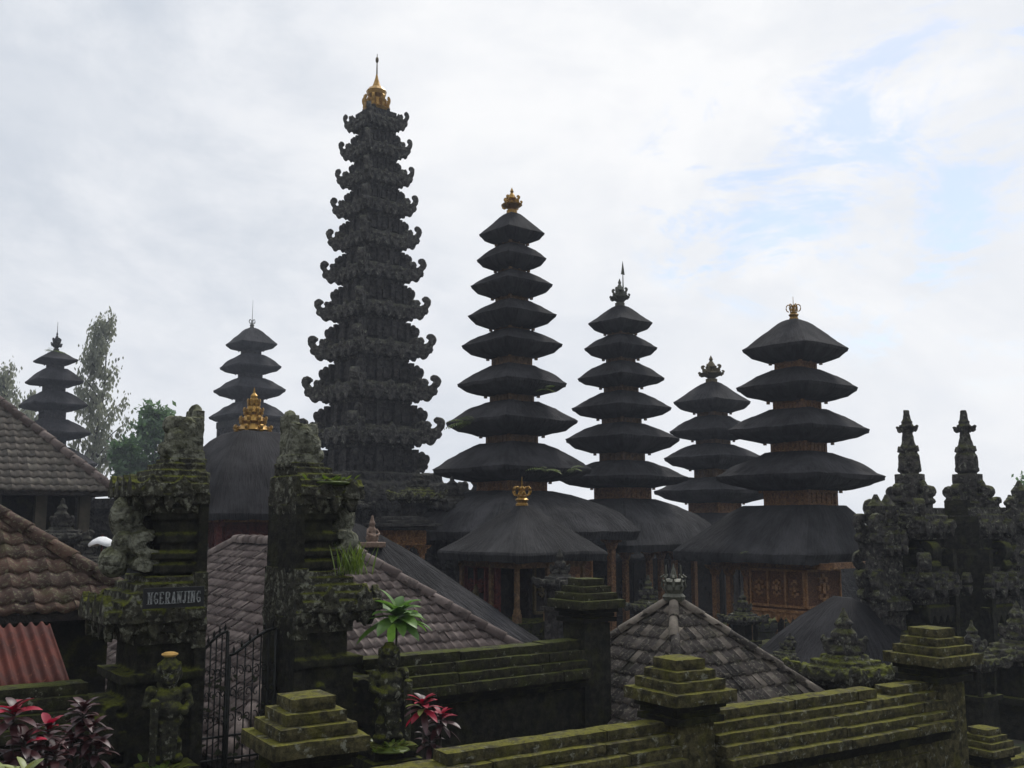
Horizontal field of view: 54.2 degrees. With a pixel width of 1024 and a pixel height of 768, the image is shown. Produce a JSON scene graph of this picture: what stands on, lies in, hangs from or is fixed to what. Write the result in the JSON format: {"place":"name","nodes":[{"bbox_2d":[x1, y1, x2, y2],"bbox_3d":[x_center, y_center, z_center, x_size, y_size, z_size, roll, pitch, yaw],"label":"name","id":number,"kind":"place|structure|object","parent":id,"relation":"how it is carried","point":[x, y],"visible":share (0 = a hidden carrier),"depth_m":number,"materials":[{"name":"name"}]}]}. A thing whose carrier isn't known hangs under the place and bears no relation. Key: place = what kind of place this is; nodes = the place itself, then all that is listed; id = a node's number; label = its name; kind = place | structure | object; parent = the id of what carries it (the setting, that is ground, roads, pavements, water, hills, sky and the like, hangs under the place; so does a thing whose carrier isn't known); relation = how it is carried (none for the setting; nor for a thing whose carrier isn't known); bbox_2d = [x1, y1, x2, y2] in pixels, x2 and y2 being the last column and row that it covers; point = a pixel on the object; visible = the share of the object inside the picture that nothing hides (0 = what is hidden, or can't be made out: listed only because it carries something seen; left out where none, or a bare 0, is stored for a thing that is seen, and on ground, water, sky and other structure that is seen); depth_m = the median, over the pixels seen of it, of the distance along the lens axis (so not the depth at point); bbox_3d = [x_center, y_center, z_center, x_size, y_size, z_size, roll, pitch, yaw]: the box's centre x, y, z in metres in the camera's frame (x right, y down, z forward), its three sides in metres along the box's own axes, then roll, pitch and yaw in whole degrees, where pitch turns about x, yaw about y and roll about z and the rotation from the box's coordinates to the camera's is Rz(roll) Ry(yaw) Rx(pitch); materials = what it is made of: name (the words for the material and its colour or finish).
{"place":"outdoors","nodes":[
{"label":"outdoors","id":0,"kind":"place"},
{"bbox_2d":[0,504,123,692],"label":"tiled house","id":1,"kind":"structure","parent":0,"point":[46,578],"depth_m":11.21,"materials":[{"name":"red tile"}]},
{"bbox_2d":[299,54,476,526],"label":"stone tower","id":2,"kind":"structure","parent":0,"point":[370,386],"depth_m":34.01,"materials":[{"name":"grey stone"}]},
{"bbox_2d":[360,516,442,559],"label":"timber pavilion","id":3,"kind":"structure","parent":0,"point":[407,532],"depth_m":23.39,"materials":[{"name":"brown wood"}]},
{"bbox_2d":[0,0,1023,513],"label":"sky","id":4,"kind":"structure","parent":0,"point":[170,166],"materials":[{"name":"white"}]},
{"bbox_2d":[865,524,1023,751],"bbox_3d":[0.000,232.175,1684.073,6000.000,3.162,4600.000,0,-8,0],"label":"ground","id":5,"kind":"structure","parent":0,"point":[1019,743],"depth_m":14.48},
{"bbox_2d":[0,360,33,418],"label":"feathery tree","id":6,"kind":"object","parent":5,"relation":"on","point":[7,387],"visible":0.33,"depth_m":75.75,"materials":[{"name":"green plant"}]},
{"bbox_2d":[0,757,42,767],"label":"pale leaved plant","id":7,"kind":"object","parent":5,"relation":"on","point":[24,764],"visible":1,"depth_m":5.52,"materials":[{"name":"green plant"}]},
{"bbox_2d":[0,697,47,767],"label":"red leaved plant","id":8,"kind":"object","parent":5,"relation":"on","point":[19,731],"visible":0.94,"depth_m":6.01,"materials":[{"name":"red plant"}]},
{"bbox_2d":[22,389,37,420],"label":"feathery tree","id":9,"kind":"object","parent":5,"relation":"on","point":[31,393],"visible":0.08,"depth_m":80.30,"materials":[{"name":"green plant"}]},
{"bbox_2d":[0,621,68,685],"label":"lean to roof","id":10,"kind":"object","parent":5,"relation":"on","point":[30,652],"visible":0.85,"depth_m":9.00,"materials":[{"name":"red corrugated metal"}]},
{"bbox_2d":[0,679,89,767],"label":"stone wall","id":11,"kind":"structure","parent":5,"relation":"on","point":[52,699],"depth_m":8.11,"materials":[{"name":"grey stone"}]},
{"bbox_2d":[25,712,73,767],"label":"red leaved plant","id":12,"kind":"object","parent":5,"relation":"on","point":[48,724],"visible":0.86,"depth_m":6.13,"materials":[{"name":"red plant"}]},
{"bbox_2d":[0,396,109,544],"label":"tiled hall","id":13,"kind":"structure","parent":5,"relation":"on","point":[43,472],"depth_m":23.64,"materials":[{"name":"grey tile"}]},
{"bbox_2d":[18,326,97,466],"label":"thatched pagoda","id":14,"kind":"object","parent":5,"relation":"on","point":[53,402],"visible":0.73,"depth_m":59.73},
{"bbox_2d":[43,498,93,549],"bbox_3d":[-8.925,4.858,19.520,1.040,5.230,1.037,6,-10,-36],"label":"stone shrine","id":15,"kind":"object","parent":5,"relation":"on","point":[61,529],"visible":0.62,"depth_m":19.65,"materials":[{"name":"grey stone"}]},
{"bbox_2d":[44,697,120,767],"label":"red leaved plant","id":16,"kind":"object","parent":5,"relation":"on","point":[95,740],"visible":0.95,"depth_m":6.46,"materials":[{"name":"red plant"}]},
{"bbox_2d":[76,530,98,563],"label":"stone shrine","id":17,"kind":"object","parent":5,"relation":"on","point":[83,548],"visible":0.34,"depth_m":16.70,"materials":[{"name":"grey stone"}]},
{"bbox_2d":[88,535,111,551],"bbox_3d":[-5.750,4.394,13.733,0.374,4.591,0.340,0,-8,0],"label":"ceremonial parasol","id":18,"kind":"object","parent":5,"relation":"on","point":[102,540],"visible":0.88,"depth_m":13.94,"materials":[{"name":"white fabric"}]},
{"bbox_2d":[67,306,134,497],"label":"feathery tree","id":19,"kind":"object","parent":5,"relation":"on","point":[98,346],"visible":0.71,"depth_m":72.04,"materials":[{"name":"green plant"}]},
{"bbox_2d":[74,498,139,578],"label":"court wall","id":20,"kind":"structure","parent":5,"relation":"on","point":[99,526],"depth_m":28.01,"materials":[{"name":"grey stone"}]},
{"bbox_2d":[106,434,147,479],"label":"leafy tree","id":21,"kind":"object","parent":5,"relation":"on","point":[125,455],"visible":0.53,"depth_m":63.63,"materials":[{"name":"green plant"}]},
{"bbox_2d":[69,404,210,767],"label":"split gate half","id":22,"kind":"object","parent":5,"relation":"on","point":[158,516],"visible":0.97,"depth_m":8.62,"materials":[{"name":"stone"}]},
{"bbox_2d":[142,586,204,608],"bbox_3d":[-2.820,1.781,8.345,0.500,0.165,0.038,6,-10,-36],"label":"name sign","id":23,"kind":"object","parent":22,"relation":"attached to","point":[169,597],"visible":1,"depth_m":8.33,"materials":[{"name":"grey stone"}]},
{"bbox_2d":[127,398,175,470],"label":"leafy tree","id":24,"kind":"object","parent":5,"relation":"on","point":[148,428],"visible":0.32,"depth_m":65.53,"materials":[{"name":"green plant"}]},
{"bbox_2d":[132,657,198,767],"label":"guardian statue","id":25,"kind":"object","parent":5,"relation":"on","point":[163,704],"visible":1,"depth_m":8.08,"materials":[{"name":"stone"}]},
{"bbox_2d":[138,754,188,767],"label":"plant","id":26,"kind":"object","parent":25,"relation":"on","point":[163,765],"visible":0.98,"depth_m":7.99,"materials":[{"name":"green plant"}]},
{"bbox_2d":[161,651,177,656],"bbox_3d":[-2.814,2.222,8.226,0.140,0.040,0.133,0,-8,0],"label":"offering","id":27,"kind":"object","parent":25,"relation":"on","point":[169,654],"visible":1,"depth_m":8.18},
{"bbox_2d":[209,308,285,436],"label":"thatched pagoda","id":28,"kind":"object","parent":5,"relation":"on","point":[250,365],"visible":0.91,"depth_m":64.84,"materials":[{"name":"black plant"}]},
{"bbox_2d":[203,388,325,548],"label":"thatched hall","id":29,"kind":"structure","parent":5,"relation":"on","point":[241,461],"depth_m":22.48,"materials":[{"name":"black plant"}]},
{"bbox_2d":[241,689,370,767],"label":"wall pier","id":30,"kind":"structure","parent":5,"relation":"on","point":[317,728],"depth_m":6.47,"materials":[{"name":"stone"}]},
{"bbox_2d":[105,534,522,767],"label":"tiled house","id":31,"kind":"structure","parent":5,"relation":"on","point":[236,564],"depth_m":15.92,"materials":[{"name":"grey tile"}]},
{"bbox_2d":[260,410,382,763],"bbox_3d":[-1.803,2.460,9.805,1.052,4.376,0.998,6,-10,-36],"label":"split gate half","id":32,"kind":"object","parent":5,"relation":"on","point":[314,607],"visible":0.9,"depth_m":9.52,"materials":[{"name":"stone"}]},
{"bbox_2d":[200,621,277,767],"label":"iron gate","id":33,"kind":"structure","parent":32,"relation":"attached to","point":[224,736],"depth_m":9.16,"materials":[{"name":"black metal"}]},
{"bbox_2d":[302,474,360,484],"bbox_3d":[-1.772,0.922,9.610,0.559,0.098,0.509,3,-8,-18],"label":"plant","id":34,"kind":"object","parent":32,"relation":"on","point":[332,481],"visible":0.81,"depth_m":9.52,"materials":[{"name":"green plant"}]},
{"bbox_2d":[329,541,378,574],"bbox_3d":[-1.529,1.660,9.602,0.471,0.337,0.556,0,-8,0],"label":"grass tuft","id":35,"kind":"object","parent":32,"relation":"on","point":[351,567],"visible":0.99,"depth_m":9.57,"materials":[{"name":"green plant"}]},
{"bbox_2d":[352,478,375,523],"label":"stone shrine","id":36,"kind":"object","parent":5,"relation":"on","point":[362,506],"visible":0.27,"depth_m":27.67,"materials":[{"name":"grey stone"}]},
{"bbox_2d":[351,642,421,767],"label":"guardian statue","id":37,"kind":"object","parent":5,"relation":"on","point":[387,679],"visible":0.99,"depth_m":9.34,"materials":[{"name":"stone"}]},
{"bbox_2d":[371,738,414,753],"bbox_3d":[-1.137,3.323,9.157,0.550,0.106,0.493,-2,-8,14],"label":"plant","id":38,"kind":"object","parent":37,"relation":"on","point":[390,748],"visible":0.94,"depth_m":9.14,"materials":[{"name":"green plant"}]},
{"bbox_2d":[356,589,430,670],"bbox_3d":[-1.116,3.253,9.567,0.709,2.531,0.742,0,-8,0],"label":"broad leaved plant","id":39,"kind":"object","parent":5,"relation":"on","point":[401,619],"visible":0.95,"depth_m":9.60,"materials":[{"name":"green plant"}]},
{"bbox_2d":[385,470,447,566],"bbox_3d":[-2.534,5.351,26.522,1.329,6.140,1.330,6,-10,-36],"label":"stone shrine","id":40,"kind":"object","parent":5,"relation":"on","point":[415,496],"visible":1,"depth_m":26.61,"materials":[{"name":"grey stone"}]},
{"bbox_2d":[404,693,460,760],"bbox_3d":[-0.687,3.528,8.549,0.494,1.712,0.447,0,-8,0],"label":"red leaved plant","id":41,"kind":"object","parent":5,"relation":"on","point":[442,715],"visible":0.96,"depth_m":8.60,"materials":[{"name":"red plant"}]},
{"bbox_2d":[352,523,538,642],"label":"thatched house","id":42,"kind":"structure","parent":5,"relation":"on","point":[413,565],"depth_m":17.55,"materials":[{"name":"black plant"}]},
{"bbox_2d":[360,515,385,547],"bbox_3d":[-2.477,2.613,17.710,0.410,0.565,0.312,6,-10,-36],"label":"roof finial","id":43,"kind":"object","parent":42,"relation":"on","point":[372,536],"visible":0.93,"depth_m":17.62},
{"bbox_2d":[426,476,464,582],"bbox_3d":[-1.612,5.436,26.505,1.436,5.966,1.413,6,-10,-36],"label":"stone shrine","id":44,"kind":"object","parent":5,"relation":"on","point":[452,498],"visible":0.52,"depth_m":26.37,"materials":[{"name":"grey stone"}]},
{"bbox_2d":[353,638,591,759],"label":"stone wall","id":45,"kind":"structure","parent":5,"relation":"on","point":[498,692],"depth_m":10.68,"materials":[{"name":"stone"}]},
{"bbox_2d":[437,482,607,639],"bbox_3d":[0.200,4.655,19.546,2.430,5.669,2.432,6,-10,-40],"label":"thatched shrine","id":46,"kind":"object","parent":5,"relation":"on","point":[503,558],"visible":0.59,"depth_m":19.28,"materials":[{"name":"black plant"}]},
{"bbox_2d":[464,566,500,611],"bbox_3d":[-0.580,3.979,19.401,0.150,1.105,1.019,6,-10,-40],"label":"door panel","id":47,"kind":"structure","parent":46,"relation":"in","point":[497,571],"depth_m":19.24,"materials":[{"name":"red wood"}]},
{"bbox_2d":[374,719,688,767],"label":"stone wall","id":48,"kind":"structure","parent":5,"relation":"on","point":[648,743],"depth_m":7.64,"materials":[{"name":"green stone"}]},
{"bbox_2d":[423,188,640,631],"bbox_3d":[-0.003,1.439,27.554,4.978,14.204,4.983,6,-10,-40],"label":"thatched pagoda","id":49,"kind":"object","parent":5,"relation":"on","point":[513,421],"visible":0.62,"depth_m":26.98,"materials":[{"name":"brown wood"}]},
{"bbox_2d":[444,416,473,429],"bbox_3d":[-1.308,1.043,26.202,0.608,0.368,0.972,6,-10,-39],"label":"fern","id":50,"kind":"object","parent":49,"relation":"attached to","point":[458,424],"visible":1,"depth_m":26.17,"materials":[{"name":"green plant"}]},
{"bbox_2d":[526,467,560,473],"bbox_3d":[0.814,2.224,25.699,0.959,0.195,0.448,0,-8,0],"label":"fern","id":51,"kind":"object","parent":49,"relation":"attached to","point":[554,470],"visible":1,"depth_m":25.68,"materials":[{"name":"green plant"}]},
{"bbox_2d":[532,549,575,639],"bbox_3d":[0.804,4.901,16.490,0.712,4.330,0.708,6,-10,-36],"label":"stone shrine","id":52,"kind":"object","parent":5,"relation":"on","point":[554,581],"visible":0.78,"depth_m":16.59,"materials":[{"name":"grey stone"}]},
{"bbox_2d":[547,577,625,728],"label":"wall pier","id":53,"kind":"structure","parent":5,"relation":"on","point":[586,607],"depth_m":11.53,"materials":[{"name":"stone"}]},
{"bbox_2d":[561,261,710,626],"bbox_3d":[3.417,2.504,30.947,4.488,13.005,4.477,6,-10,-40],"label":"thatched pagoda","id":54,"kind":"object","parent":5,"relation":"on","point":[624,478],"visible":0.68,"depth_m":30.30,"materials":[{"name":"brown wood"}]},
{"bbox_2d":[624,575,658,615],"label":"stone shrine","id":55,"kind":"object","parent":5,"relation":"on","point":[648,595],"visible":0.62,"depth_m":21.50,"materials":[{"name":"grey stone"}]},
{"bbox_2d":[624,654,736,767],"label":"wall pier","id":56,"kind":"structure","parent":5,"relation":"on","point":[685,698],"depth_m":8.24,"materials":[{"name":"stone"}]},
{"bbox_2d":[607,564,824,724],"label":"tiled pavilion","id":57,"kind":"structure","parent":5,"relation":"on","point":[672,621],"depth_m":12.29,"materials":[{"name":"tile"}]},
{"bbox_2d":[654,356,792,640],"bbox_3d":[7.251,4.291,35.748,3.816,10.757,3.808,6,-10,-40],"label":"thatched pagoda","id":58,"kind":"object","parent":5,"relation":"on","point":[711,402],"visible":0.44,"depth_m":35.18,"materials":[{"name":"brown wood"}]},
{"bbox_2d":[616,552,860,620],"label":"court wall","id":59,"kind":"structure","parent":5,"relation":"on","point":[849,587],"depth_m":44.90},
{"bbox_2d":[716,590,768,646],"bbox_3d":[4.742,5.917,20.391,0.792,3.366,0.794,6,-10,-36],"label":"stone shrine","id":60,"kind":"object","parent":5,"relation":"on","point":[741,619],"visible":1,"depth_m":20.44,"materials":[{"name":"grey stone"}]},
{"bbox_2d":[673,303,885,647],"bbox_3d":[7.393,3.017,26.957,3.985,10.915,4.734,6,-10,-40],"label":"thatched pagoda","id":61,"kind":"object","parent":5,"relation":"on","point":[794,534],"visible":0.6,"depth_m":26.12,"materials":[{"name":"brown wood"}]},
{"bbox_2d":[761,632,799,660],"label":"stone shrine","id":62,"kind":"object","parent":5,"relation":"on","point":[787,649],"visible":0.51,"depth_m":16.96,"materials":[{"name":"grey stone"}]},
{"bbox_2d":[760,596,900,687],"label":"thatched house","id":63,"kind":"structure","parent":5,"relation":"on","point":[808,628],"depth_m":16.86,"materials":[{"name":"black plant"}]},
{"bbox_2d":[713,680,958,767],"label":"stone wall","id":64,"kind":"structure","parent":5,"relation":"on","point":[907,724],"depth_m":9.09,"materials":[{"name":"green stone"}]},
{"bbox_2d":[781,608,903,689],"bbox_3d":[4.216,4.678,12.487,1.176,3.692,1.173,6,-10,-36],"label":"stone shrine","id":65,"kind":"object","parent":5,"relation":"on","point":[844,661],"visible":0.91,"depth_m":12.49,"materials":[{"name":"grey stone"}]},
{"bbox_2d":[853,494,912,629],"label":"stone wall","id":66,"kind":"structure","parent":5,"relation":"on","point":[881,539],"depth_m":17.01,"materials":[{"name":"grey stone"}]},
{"bbox_2d":[852,410,972,636],"bbox_3d":[7.007,4.605,17.446,1.688,8.373,1.558,6,-10,-36],"label":"split gate half","id":67,"kind":"object","parent":5,"relation":"on","point":[931,587],"visible":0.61,"depth_m":17.36,"materials":[{"name":"stone"}]},
{"bbox_2d":[882,625,983,767],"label":"wall pier","id":68,"kind":"structure","parent":5,"relation":"on","point":[941,660],"depth_m":10.06,"materials":[{"name":"stone"}]},
{"bbox_2d":[942,410,1023,692],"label":"split gate half","id":69,"kind":"object","parent":5,"relation":"on","point":[984,553],"visible":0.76,"depth_m":18.57,"materials":[{"name":"stone"}]},
{"bbox_2d":[964,620,1013,730],"bbox_3d":[6.509,5.029,13.949,0.792,3.392,0.792,6,-10,-36],"label":"stone shrine","id":70,"kind":"object","parent":5,"relation":"on","point":[982,705],"visible":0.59,"depth_m":13.91,"materials":[{"name":"grey stone"}]},
{"bbox_2d":[967,725,1020,767],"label":"wall pier","id":71,"kind":"structure","parent":5,"relation":"on","point":[991,747],"depth_m":12.34,"materials":[{"name":"stone"}]},
{"bbox_2d":[985,601,1023,740],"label":"stone shrine","id":72,"kind":"object","parent":5,"relation":"on","point":[1010,684],"visible":0.73,"depth_m":14.91,"materials":[{"name":"grey stone"}]},
{"bbox_2d":[991,481,1023,611],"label":"stone wall","id":73,"kind":"structure","parent":5,"relation":"on","point":[1016,541],"depth_m":19.61,"materials":[{"name":"grey stone"}]},
{"bbox_2d":[1011,752,1023,767],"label":"stone wall","id":74,"kind":"structure","parent":5,"relation":"on","point":[1018,760],"depth_m":12.69,"materials":[{"name":"green stone"}]},
{"bbox_2d":[1011,470,1023,485],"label":"leafy tree","id":75,"kind":"object","parent":5,"relation":"on","point":[1021,476],"visible":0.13,"depth_m":50.22,"materials":[{"name":"green plant"}]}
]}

